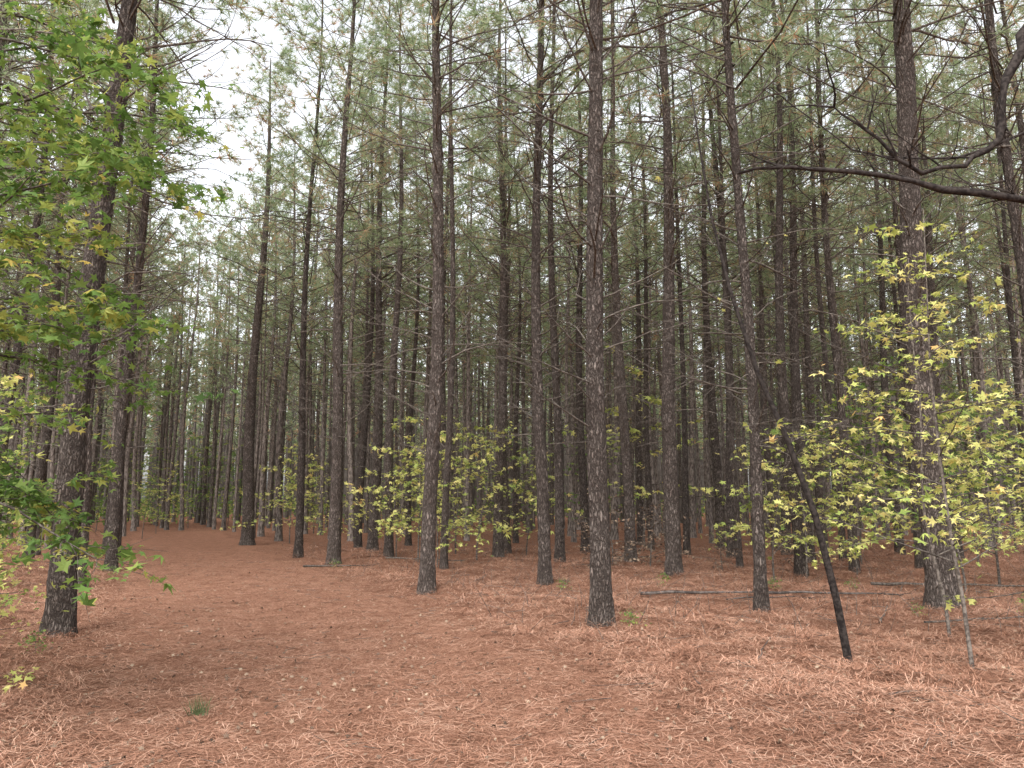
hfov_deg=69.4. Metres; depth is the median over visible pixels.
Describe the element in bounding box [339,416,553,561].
maple sapling
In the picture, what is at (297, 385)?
pine tree
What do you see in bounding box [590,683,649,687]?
fallen branch
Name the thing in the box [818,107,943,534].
pine tree
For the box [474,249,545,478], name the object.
pine tree
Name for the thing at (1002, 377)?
pine tree
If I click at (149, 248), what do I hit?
pine tree
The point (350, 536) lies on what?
pine tree
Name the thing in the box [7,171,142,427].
pine tree
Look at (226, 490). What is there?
pine tree
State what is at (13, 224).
pine tree
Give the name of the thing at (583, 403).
pine tree
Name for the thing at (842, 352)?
pine tree
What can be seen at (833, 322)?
pine tree
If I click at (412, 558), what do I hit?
fallen branch
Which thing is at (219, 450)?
pine tree
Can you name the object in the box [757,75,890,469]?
pine tree
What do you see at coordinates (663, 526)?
dead shrub
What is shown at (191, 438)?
maple sapling
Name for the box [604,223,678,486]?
pine tree
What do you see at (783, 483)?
pine tree
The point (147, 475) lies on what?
maple sapling
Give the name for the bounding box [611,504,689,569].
dead shrub
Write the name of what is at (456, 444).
pine tree
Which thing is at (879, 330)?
pine tree
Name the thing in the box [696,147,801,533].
pine tree
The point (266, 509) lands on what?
pine tree
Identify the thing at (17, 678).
maple sapling
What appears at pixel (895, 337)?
pine tree
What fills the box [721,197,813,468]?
pine tree
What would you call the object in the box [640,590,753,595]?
fallen branch
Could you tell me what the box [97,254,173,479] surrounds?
pine tree
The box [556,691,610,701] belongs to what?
fallen branch
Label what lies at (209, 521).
pine tree
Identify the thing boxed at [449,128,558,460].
pine tree
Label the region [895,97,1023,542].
pine tree
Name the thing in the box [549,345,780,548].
maple sapling
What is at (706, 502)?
pine tree
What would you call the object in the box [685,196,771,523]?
pine tree
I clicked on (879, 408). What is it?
maple sapling
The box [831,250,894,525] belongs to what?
pine tree
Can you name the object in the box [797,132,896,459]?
pine tree
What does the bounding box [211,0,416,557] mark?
pine tree
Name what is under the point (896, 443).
maple sapling
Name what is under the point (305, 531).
pine tree
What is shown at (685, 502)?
pine tree
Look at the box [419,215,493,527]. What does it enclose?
pine tree
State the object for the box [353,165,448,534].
pine tree
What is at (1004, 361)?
pine tree
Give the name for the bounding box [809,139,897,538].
pine tree
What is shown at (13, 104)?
pine tree
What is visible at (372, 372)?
pine tree
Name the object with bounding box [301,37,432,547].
pine tree
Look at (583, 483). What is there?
pine tree
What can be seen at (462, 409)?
pine tree
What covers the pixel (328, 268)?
pine tree
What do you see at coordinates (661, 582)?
seedling
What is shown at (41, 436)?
pine tree
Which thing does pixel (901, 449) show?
pine tree
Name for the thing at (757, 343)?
pine tree
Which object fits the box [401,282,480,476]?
pine tree
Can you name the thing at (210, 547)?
path
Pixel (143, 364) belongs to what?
pine tree
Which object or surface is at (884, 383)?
pine tree
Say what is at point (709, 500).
pine tree
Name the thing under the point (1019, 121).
pine tree
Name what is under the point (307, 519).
maple sapling
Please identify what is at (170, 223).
pine tree
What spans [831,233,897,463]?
pine tree
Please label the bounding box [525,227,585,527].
pine tree
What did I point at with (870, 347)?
pine tree
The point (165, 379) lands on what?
pine tree
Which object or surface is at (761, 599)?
pine tree
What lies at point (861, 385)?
maple sapling
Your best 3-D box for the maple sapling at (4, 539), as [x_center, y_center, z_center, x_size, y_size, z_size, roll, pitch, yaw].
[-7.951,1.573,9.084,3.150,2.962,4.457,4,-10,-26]
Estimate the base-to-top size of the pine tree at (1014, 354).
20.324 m
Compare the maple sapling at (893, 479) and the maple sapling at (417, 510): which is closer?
the maple sapling at (893, 479)
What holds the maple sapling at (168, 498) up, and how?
on the ground
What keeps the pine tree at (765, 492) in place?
on the ground
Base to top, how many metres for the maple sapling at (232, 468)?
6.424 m
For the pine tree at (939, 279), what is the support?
on the ground
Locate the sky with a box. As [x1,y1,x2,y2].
[0,0,1023,502]
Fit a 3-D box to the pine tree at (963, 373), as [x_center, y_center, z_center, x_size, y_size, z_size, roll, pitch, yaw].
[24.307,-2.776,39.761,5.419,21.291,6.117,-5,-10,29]
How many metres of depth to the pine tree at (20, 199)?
26.69 m
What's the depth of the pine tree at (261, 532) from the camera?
33.10 m
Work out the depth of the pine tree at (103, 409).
41.06 m
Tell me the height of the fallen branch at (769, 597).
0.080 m
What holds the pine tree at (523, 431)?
on the ground
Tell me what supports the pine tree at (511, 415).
on the ground
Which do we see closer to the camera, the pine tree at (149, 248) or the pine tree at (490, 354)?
the pine tree at (149, 248)
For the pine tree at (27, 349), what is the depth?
35.57 m
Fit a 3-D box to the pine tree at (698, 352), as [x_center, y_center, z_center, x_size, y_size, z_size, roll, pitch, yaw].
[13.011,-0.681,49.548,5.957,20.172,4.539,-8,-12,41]
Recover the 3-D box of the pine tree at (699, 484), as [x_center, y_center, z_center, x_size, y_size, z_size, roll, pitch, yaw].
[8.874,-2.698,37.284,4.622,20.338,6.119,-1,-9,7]
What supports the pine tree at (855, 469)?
on the ground
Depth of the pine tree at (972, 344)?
26.02 m
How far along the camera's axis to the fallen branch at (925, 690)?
5.78 m
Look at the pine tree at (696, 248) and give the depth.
30.16 m
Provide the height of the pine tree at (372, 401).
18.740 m
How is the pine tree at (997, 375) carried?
on the ground
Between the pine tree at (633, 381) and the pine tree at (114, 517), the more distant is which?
the pine tree at (633, 381)
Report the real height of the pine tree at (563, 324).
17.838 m
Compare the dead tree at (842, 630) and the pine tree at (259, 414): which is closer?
the dead tree at (842, 630)
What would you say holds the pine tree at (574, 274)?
on the ground
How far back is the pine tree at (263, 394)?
31.94 m
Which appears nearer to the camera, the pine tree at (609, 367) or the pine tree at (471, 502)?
the pine tree at (609, 367)
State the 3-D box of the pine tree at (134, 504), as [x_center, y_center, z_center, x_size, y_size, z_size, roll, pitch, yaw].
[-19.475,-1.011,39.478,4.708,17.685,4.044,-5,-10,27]
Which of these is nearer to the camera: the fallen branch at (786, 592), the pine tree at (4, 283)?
the fallen branch at (786, 592)
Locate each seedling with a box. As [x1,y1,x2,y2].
[17,630,53,654]
[620,607,645,625]
[653,572,669,584]
[767,577,781,589]
[843,577,858,589]
[910,602,924,616]
[1016,595,1023,611]
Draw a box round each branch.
[303,563,378,566]
[385,557,462,560]
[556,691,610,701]
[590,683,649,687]
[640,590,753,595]
[712,24,1023,211]
[726,594,827,599]
[752,590,910,595]
[756,638,770,660]
[870,582,1023,586]
[873,605,888,623]
[889,689,971,694]
[924,611,1022,622]
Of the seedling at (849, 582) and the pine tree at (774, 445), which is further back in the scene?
the pine tree at (774, 445)
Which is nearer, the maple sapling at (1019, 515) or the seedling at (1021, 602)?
the seedling at (1021, 602)
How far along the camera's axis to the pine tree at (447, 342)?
31.73 m
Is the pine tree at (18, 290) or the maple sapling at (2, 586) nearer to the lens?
the maple sapling at (2, 586)
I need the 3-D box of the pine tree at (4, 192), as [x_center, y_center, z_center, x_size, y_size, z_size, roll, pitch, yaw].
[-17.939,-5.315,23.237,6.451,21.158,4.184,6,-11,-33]
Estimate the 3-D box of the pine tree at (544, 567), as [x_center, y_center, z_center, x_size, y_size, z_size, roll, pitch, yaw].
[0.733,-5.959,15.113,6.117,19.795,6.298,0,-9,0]
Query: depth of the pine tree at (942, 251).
30.05 m
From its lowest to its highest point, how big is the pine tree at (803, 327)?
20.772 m
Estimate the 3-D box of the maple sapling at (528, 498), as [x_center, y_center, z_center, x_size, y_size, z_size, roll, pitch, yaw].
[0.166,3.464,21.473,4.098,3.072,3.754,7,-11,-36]
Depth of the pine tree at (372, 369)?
43.20 m
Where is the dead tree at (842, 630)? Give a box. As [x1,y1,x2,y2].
[649,40,868,663]
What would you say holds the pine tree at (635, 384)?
on the ground
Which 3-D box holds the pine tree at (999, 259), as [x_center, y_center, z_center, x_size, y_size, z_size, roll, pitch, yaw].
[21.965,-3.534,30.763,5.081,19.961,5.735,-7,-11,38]
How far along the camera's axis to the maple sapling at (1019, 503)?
29.76 m
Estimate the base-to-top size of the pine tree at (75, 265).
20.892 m
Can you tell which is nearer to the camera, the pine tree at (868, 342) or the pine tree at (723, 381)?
the pine tree at (868, 342)
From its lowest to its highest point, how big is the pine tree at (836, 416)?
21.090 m
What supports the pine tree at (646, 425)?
on the ground
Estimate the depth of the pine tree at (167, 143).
26.46 m
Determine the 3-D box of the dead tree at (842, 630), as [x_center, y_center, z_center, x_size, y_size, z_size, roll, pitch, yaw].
[2.557,-0.429,7.697,2.211,6.417,1.263,0,-9,0]
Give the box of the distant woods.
[0,232,1023,525]
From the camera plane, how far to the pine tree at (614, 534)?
29.90 m
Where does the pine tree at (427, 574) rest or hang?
on the ground
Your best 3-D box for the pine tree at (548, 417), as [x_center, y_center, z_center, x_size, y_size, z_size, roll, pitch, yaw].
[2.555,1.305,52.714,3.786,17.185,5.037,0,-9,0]
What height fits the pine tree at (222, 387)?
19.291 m
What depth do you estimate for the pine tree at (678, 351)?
45.17 m
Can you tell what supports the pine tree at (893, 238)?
on the ground
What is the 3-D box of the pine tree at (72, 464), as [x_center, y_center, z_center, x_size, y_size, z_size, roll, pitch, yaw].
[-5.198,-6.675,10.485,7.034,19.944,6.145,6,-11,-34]
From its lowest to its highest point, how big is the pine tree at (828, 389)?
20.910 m
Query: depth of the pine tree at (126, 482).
33.41 m
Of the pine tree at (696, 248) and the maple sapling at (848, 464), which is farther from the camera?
the pine tree at (696, 248)
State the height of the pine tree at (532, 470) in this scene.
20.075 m
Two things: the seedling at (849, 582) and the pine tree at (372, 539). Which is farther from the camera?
the pine tree at (372, 539)
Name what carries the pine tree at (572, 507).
on the ground
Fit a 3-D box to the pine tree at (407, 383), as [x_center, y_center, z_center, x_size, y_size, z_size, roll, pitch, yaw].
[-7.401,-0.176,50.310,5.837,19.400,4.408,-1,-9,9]
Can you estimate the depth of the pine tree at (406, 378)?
43.33 m
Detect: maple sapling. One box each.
[0,372,103,682]
[0,380,109,553]
[0,393,56,521]
[0,469,45,591]
[0,536,75,609]
[0,538,11,577]
[0,548,47,693]
[1,432,54,528]
[90,458,108,531]
[91,451,152,508]
[99,431,163,501]
[124,464,174,537]
[127,462,185,524]
[130,445,198,519]
[130,463,192,533]
[153,443,223,519]
[155,432,242,524]
[159,423,242,522]
[199,452,255,526]
[206,433,267,500]
[219,445,353,543]
[263,461,354,537]
[271,443,357,533]
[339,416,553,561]
[342,448,491,556]
[358,415,536,553]
[373,434,496,566]
[381,449,488,533]
[384,421,554,559]
[459,452,585,555]
[478,438,534,537]
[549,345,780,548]
[550,420,635,520]
[690,420,893,578]
[690,431,880,581]
[754,209,1023,667]
[761,394,865,503]
[764,430,916,575]
[777,383,909,557]
[782,391,962,564]
[796,244,1023,637]
[808,382,897,514]
[813,352,1012,523]
[825,401,1023,588]
[826,412,1023,596]
[848,368,1014,505]
[857,385,1017,510]
[880,406,1023,561]
[901,391,1020,509]
[918,388,1023,610]
[938,417,1023,532]
[960,384,1023,549]
[981,409,1023,502]
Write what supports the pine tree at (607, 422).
on the ground
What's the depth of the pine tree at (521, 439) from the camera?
51.64 m
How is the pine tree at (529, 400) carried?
on the ground
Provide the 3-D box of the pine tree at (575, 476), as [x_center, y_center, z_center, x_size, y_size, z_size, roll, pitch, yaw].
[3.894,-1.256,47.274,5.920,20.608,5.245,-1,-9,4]
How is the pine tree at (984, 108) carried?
on the ground
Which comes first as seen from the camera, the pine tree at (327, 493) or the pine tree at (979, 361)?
the pine tree at (979, 361)
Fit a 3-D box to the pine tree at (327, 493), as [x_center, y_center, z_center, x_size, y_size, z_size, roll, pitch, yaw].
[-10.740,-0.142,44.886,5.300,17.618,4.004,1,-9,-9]
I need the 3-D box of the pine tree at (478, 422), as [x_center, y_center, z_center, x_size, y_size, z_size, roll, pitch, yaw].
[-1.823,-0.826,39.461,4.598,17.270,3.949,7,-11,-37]
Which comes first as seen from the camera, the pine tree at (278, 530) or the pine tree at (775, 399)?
the pine tree at (278, 530)
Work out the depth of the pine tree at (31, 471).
37.44 m
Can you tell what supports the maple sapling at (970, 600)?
on the ground
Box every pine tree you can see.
[0,0,53,253]
[0,0,118,500]
[0,0,122,460]
[0,0,155,383]
[0,0,290,637]
[0,0,305,586]
[0,1,38,274]
[0,1,124,534]
[0,3,158,554]
[0,7,33,296]
[0,23,53,258]
[0,33,74,380]
[0,58,68,379]
[0,58,124,544]
[0,104,75,450]
[0,115,50,381]
[0,184,76,536]
[0,214,45,384]
[0,214,82,527]
[1,1,147,558]
[1,111,78,464]
[1,200,62,529]
[3,216,122,530]
[3,224,75,479]
[4,101,124,471]
[6,127,140,542]
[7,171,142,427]
[12,2,157,546]
[18,252,74,481]
[23,0,266,571]
[37,213,139,395]
[60,223,156,474]
[61,193,161,491]
[61,269,122,443]
[64,9,222,457]
[73,0,225,557]
[76,8,203,459]
[77,34,205,548]
[83,70,187,449]
[89,208,152,529]
[96,213,196,530]
[96,220,169,474]
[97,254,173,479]
[99,116,195,536]
[107,226,177,466]
[111,240,197,526]
[114,210,218,521]
[134,231,207,527]
[134,258,199,525]
[147,202,243,529]
[148,231,222,529]
[171,35,345,544]
[173,172,286,531]
[174,227,243,524]
[174,238,257,524]
[185,241,249,526]
[187,179,268,529]
[187,187,281,530]
[203,161,314,536]
[210,187,307,485]
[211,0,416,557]
[217,158,309,537]
[224,281,281,442]
[226,115,351,540]
[232,0,465,564]
[237,223,321,527]
[238,0,589,594]
[238,212,322,530]
[239,248,299,473]
[244,268,301,525]
[246,188,343,523]
[258,254,332,469]
[263,112,383,534]
[265,184,359,487]
[273,131,363,533]
[278,218,334,467]
[281,236,348,523]
[285,0,490,551]
[290,121,391,538]
[293,54,413,540]
[294,205,385,482]
[298,248,370,526]
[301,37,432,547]
[306,189,391,531]
[308,120,422,535]
[309,79,429,542]
[313,270,373,524]
[317,0,475,556]
[320,176,413,532]
[327,216,375,475]
[328,216,409,484]
[328,255,363,524]
[335,0,536,569]
[343,270,399,480]
[345,242,415,521]
[346,0,547,546]
[346,182,428,527]
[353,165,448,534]
[356,78,473,545]
[359,231,419,429]
[362,245,427,521]
[371,256,425,520]
[371,268,428,466]
[384,70,527,540]
[384,246,447,507]
[387,132,485,458]
[388,98,497,500]
[389,203,476,477]
[398,226,459,441]
[399,127,509,506]
[401,273,462,444]
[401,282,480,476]
[402,178,492,528]
[404,0,604,556]
[406,0,696,584]
[407,140,508,537]
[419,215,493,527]
[432,0,561,553]
[432,0,762,627]
[443,0,681,562]
[445,207,521,529]
[445,303,485,514]
[446,222,486,517]
[447,54,573,466]
[447,281,509,522]
[448,139,563,451]
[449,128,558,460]
[454,222,510,525]
[454,232,528,470]
[454,245,493,524]
[455,78,576,542]
[465,173,546,503]
[470,139,584,532]
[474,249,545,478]
[474,289,527,468]
[477,252,550,524]
[484,179,582,529]
[486,228,548,523]
[487,0,682,552]
[488,228,563,528]
[489,266,545,522]
[509,218,572,450]
[511,113,606,535]
[514,163,604,529]
[516,87,639,542]
[520,0,898,612]
[520,251,575,524]
[524,183,612,532]
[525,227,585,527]
[526,0,806,576]
[527,356,570,518]
[529,210,605,483]
[542,218,604,520]
[544,86,662,456]
[546,141,659,533]
[546,240,584,484]
[554,0,702,561]
[554,0,715,550]
[557,44,721,544]
[560,55,661,539]
[561,166,652,507]
[561,286,605,506]
[562,221,631,406]
[583,135,683,464]
[603,200,679,528]
[603,225,661,483]
[603,281,657,431]
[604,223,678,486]
[604,244,677,475]
[604,285,657,488]
[605,118,693,537]
[605,219,686,528]
[616,0,764,554]
[617,0,804,557]
[620,171,697,532]
[621,197,699,531]
[622,1,823,549]
[623,118,728,537]
[624,0,812,567]
[642,257,715,479]
[643,257,702,471]
[651,150,724,532]
[652,98,771,542]
[659,255,719,459]
[662,54,821,540]
[673,0,922,563]
[675,172,754,530]
[675,185,742,528]
[675,232,742,478]
[675,250,724,525]
[675,285,699,523]
[680,214,746,478]
[681,0,823,549]
[684,0,892,576]
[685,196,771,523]
[685,241,744,476]
[692,0,862,554]
[692,171,771,533]
[693,285,754,452]
[695,69,816,535]
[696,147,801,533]
[698,0,1023,609]
[701,0,974,572]
[702,273,767,524]
[714,0,892,548]
[715,36,875,541]
[715,181,803,451]
[716,220,789,477]
[717,242,775,440]
[719,257,789,432]
[721,0,895,560]
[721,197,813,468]
[731,105,867,534]
[735,93,860,536]
[743,222,813,482]
[743,254,804,486]
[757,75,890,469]
[759,238,822,422]
[764,159,846,439]
[766,232,844,469]
[773,190,863,529]
[774,218,856,478]
[788,150,897,535]
[795,0,964,554]
[795,0,992,568]
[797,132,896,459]
[801,202,896,487]
[804,0,1023,470]
[807,238,858,524]
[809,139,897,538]
[810,0,965,464]
[812,84,901,537]
[812,178,894,528]
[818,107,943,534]
[828,38,992,360]
[830,185,899,531]
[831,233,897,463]
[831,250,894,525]
[836,146,956,532]
[840,0,1023,559]
[841,0,1013,448]
[841,186,948,522]
[852,118,999,450]
[853,210,961,432]
[867,64,1018,433]
[873,245,950,525]
[878,97,988,537]
[883,0,1021,549]
[885,146,979,417]
[886,243,993,359]
[888,233,960,403]
[895,0,1023,467]
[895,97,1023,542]
[916,0,1023,427]
[919,48,1022,544]
[926,0,1023,525]
[932,89,1022,536]
[932,168,1002,530]
[934,224,996,515]
[938,280,963,407]
[941,59,1023,450]
[941,228,1009,456]
[945,123,1023,534]
[945,146,1023,455]
[954,73,1023,377]
[965,0,1023,100]
[978,118,1023,383]
[979,186,1023,387]
[980,119,1023,348]
[983,177,1023,387]
[987,8,1023,234]
[989,306,1022,380]
[1001,43,1023,232]
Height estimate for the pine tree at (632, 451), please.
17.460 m
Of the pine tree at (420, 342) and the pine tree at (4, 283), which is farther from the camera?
the pine tree at (420, 342)
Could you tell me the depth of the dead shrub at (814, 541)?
18.26 m
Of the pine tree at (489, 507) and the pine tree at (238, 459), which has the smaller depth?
the pine tree at (238, 459)
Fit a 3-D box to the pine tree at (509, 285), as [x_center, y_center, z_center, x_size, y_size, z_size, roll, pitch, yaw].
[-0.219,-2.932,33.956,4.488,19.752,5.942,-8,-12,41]
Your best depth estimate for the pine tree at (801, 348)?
32.97 m
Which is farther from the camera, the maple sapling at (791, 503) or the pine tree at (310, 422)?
the pine tree at (310, 422)
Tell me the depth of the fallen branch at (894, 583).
13.28 m
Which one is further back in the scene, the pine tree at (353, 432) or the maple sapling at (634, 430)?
the pine tree at (353, 432)
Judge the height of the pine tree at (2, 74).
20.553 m
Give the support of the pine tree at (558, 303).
on the ground
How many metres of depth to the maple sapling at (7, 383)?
7.41 m
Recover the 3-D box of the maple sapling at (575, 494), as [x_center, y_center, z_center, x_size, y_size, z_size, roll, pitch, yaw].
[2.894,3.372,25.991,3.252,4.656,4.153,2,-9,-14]
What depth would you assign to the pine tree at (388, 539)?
21.33 m
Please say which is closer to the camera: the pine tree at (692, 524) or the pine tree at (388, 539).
the pine tree at (388, 539)
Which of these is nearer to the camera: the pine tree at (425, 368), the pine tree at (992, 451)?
the pine tree at (992, 451)
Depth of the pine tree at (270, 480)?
42.84 m
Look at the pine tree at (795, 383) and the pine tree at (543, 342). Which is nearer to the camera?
the pine tree at (795, 383)
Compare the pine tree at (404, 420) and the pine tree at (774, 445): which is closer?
the pine tree at (774, 445)
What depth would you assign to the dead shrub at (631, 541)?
17.82 m
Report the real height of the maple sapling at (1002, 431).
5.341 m
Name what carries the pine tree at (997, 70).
on the ground
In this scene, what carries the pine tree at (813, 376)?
on the ground
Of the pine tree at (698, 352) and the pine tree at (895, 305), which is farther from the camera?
the pine tree at (698, 352)
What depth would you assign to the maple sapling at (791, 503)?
13.95 m
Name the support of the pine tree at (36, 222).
on the ground
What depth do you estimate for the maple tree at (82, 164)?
5.91 m
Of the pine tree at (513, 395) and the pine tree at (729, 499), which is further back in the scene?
the pine tree at (513, 395)
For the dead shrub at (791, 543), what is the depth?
16.82 m
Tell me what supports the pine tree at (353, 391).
on the ground
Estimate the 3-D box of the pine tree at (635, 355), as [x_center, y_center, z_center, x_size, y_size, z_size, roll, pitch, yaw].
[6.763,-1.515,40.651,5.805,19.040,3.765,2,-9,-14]
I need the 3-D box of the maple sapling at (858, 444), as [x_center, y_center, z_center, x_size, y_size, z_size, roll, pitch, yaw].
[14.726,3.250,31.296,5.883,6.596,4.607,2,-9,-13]
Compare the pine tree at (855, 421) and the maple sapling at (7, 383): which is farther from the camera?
the pine tree at (855, 421)
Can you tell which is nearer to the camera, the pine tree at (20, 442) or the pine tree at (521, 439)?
the pine tree at (20, 442)
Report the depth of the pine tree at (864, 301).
32.33 m
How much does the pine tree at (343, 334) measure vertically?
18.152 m
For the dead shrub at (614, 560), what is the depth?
16.01 m
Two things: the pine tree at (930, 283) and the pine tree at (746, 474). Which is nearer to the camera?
the pine tree at (930, 283)
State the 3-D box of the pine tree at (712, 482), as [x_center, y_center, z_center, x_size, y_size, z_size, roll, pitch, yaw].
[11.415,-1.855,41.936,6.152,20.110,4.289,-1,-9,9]
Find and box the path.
[98,531,803,767]
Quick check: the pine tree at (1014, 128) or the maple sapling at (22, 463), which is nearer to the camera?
the maple sapling at (22, 463)
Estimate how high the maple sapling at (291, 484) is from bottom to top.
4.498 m
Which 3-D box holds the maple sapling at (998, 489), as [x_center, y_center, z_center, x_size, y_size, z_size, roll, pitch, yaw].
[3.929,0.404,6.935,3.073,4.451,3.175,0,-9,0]
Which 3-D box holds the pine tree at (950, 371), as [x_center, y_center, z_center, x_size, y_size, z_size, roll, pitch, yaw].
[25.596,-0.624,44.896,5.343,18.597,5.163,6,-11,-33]
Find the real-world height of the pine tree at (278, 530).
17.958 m
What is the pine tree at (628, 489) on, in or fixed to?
on the ground
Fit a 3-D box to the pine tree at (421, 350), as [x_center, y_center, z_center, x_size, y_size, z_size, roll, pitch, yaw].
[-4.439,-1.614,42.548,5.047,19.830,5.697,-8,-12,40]
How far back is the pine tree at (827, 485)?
40.72 m
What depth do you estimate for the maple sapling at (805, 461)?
14.88 m
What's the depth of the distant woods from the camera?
59.59 m
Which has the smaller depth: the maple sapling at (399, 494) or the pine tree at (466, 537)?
the maple sapling at (399, 494)
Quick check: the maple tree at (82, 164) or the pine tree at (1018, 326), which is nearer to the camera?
the maple tree at (82, 164)
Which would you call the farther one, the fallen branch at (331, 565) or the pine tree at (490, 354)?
the pine tree at (490, 354)
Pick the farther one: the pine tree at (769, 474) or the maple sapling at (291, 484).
the maple sapling at (291, 484)
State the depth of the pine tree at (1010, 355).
42.43 m
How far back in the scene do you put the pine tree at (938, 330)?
43.73 m
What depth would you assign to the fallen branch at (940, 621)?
9.09 m
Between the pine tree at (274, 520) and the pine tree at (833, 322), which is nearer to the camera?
the pine tree at (833, 322)
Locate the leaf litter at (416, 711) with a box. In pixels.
[0,546,1023,767]
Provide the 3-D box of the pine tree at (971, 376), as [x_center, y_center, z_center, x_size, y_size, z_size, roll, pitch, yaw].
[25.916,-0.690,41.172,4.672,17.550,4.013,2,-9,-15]
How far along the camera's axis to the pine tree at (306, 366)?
50.31 m
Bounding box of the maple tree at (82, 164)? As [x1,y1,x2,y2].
[0,0,246,621]
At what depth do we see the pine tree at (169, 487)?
40.71 m
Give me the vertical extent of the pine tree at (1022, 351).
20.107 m
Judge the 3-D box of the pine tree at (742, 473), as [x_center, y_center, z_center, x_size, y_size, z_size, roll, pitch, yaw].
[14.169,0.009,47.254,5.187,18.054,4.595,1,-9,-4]
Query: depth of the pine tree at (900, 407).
44.76 m
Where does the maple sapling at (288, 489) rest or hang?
on the ground
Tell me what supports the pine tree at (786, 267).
on the ground
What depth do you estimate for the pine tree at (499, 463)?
20.80 m
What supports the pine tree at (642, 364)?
on the ground
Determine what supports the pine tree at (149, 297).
on the ground
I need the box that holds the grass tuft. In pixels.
[183,693,214,716]
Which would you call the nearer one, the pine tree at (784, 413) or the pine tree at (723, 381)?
the pine tree at (784, 413)
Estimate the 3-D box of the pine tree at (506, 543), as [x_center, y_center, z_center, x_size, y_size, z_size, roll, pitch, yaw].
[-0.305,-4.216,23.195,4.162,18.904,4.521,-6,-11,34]
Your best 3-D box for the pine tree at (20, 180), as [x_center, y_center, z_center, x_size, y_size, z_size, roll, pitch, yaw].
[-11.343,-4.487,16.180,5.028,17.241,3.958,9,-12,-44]
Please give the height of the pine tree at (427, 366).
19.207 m
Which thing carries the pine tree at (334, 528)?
on the ground
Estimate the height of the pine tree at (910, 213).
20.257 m
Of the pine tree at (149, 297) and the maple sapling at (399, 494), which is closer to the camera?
the maple sapling at (399, 494)
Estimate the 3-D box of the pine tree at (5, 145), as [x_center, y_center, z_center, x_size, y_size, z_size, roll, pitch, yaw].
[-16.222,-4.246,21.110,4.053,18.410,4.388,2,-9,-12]
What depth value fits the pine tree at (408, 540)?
27.07 m
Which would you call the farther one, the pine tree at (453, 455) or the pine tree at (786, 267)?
the pine tree at (453, 455)
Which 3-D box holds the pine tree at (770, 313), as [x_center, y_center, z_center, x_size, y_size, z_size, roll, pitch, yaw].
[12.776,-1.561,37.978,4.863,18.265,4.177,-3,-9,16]
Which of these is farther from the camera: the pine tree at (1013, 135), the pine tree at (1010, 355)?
the pine tree at (1010, 355)
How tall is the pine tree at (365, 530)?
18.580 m
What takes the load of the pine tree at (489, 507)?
on the ground
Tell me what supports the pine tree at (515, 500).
on the ground
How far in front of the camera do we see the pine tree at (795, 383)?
18.82 m
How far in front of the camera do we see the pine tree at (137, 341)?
44.10 m
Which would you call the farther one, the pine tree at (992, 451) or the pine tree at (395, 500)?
the pine tree at (395, 500)
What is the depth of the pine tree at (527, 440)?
49.22 m
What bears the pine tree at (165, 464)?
on the ground
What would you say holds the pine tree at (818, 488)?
on the ground
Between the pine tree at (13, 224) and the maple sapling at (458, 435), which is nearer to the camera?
the maple sapling at (458, 435)
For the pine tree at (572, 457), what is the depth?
33.77 m
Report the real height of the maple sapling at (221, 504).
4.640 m
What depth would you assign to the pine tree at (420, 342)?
39.82 m
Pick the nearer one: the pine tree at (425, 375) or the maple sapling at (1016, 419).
the maple sapling at (1016, 419)
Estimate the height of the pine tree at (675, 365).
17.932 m
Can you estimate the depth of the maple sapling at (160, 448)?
45.59 m
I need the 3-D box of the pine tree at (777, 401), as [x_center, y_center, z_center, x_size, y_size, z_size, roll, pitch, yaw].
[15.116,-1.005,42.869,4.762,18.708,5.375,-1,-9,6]
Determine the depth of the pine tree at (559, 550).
18.85 m
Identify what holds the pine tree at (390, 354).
on the ground
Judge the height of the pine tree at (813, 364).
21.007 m
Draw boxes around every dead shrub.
[564,510,643,568]
[574,488,663,564]
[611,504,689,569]
[630,501,696,560]
[688,524,744,570]
[765,504,844,563]
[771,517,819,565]
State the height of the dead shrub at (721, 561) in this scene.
1.069 m
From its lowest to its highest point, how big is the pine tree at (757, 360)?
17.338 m
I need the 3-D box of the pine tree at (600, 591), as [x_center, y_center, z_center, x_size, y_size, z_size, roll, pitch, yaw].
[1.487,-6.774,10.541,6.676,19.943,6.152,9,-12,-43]
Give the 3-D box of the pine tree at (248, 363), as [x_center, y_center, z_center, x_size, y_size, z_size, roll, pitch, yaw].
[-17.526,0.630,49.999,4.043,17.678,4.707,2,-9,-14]
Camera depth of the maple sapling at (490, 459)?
19.23 m
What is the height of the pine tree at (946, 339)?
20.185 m
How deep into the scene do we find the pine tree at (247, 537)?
27.76 m
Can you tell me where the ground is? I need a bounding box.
[0,504,1023,767]
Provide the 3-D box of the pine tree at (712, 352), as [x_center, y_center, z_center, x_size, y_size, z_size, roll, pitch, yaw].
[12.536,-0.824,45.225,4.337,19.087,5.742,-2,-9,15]
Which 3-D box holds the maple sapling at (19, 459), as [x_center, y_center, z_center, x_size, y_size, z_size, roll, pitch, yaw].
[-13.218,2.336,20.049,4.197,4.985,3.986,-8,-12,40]
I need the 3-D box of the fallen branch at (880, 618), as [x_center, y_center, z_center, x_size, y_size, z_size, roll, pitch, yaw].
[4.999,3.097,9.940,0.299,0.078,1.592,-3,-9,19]
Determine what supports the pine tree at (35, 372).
on the ground
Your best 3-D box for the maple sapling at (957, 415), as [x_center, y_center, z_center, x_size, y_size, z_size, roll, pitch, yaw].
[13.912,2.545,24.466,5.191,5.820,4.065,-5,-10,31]

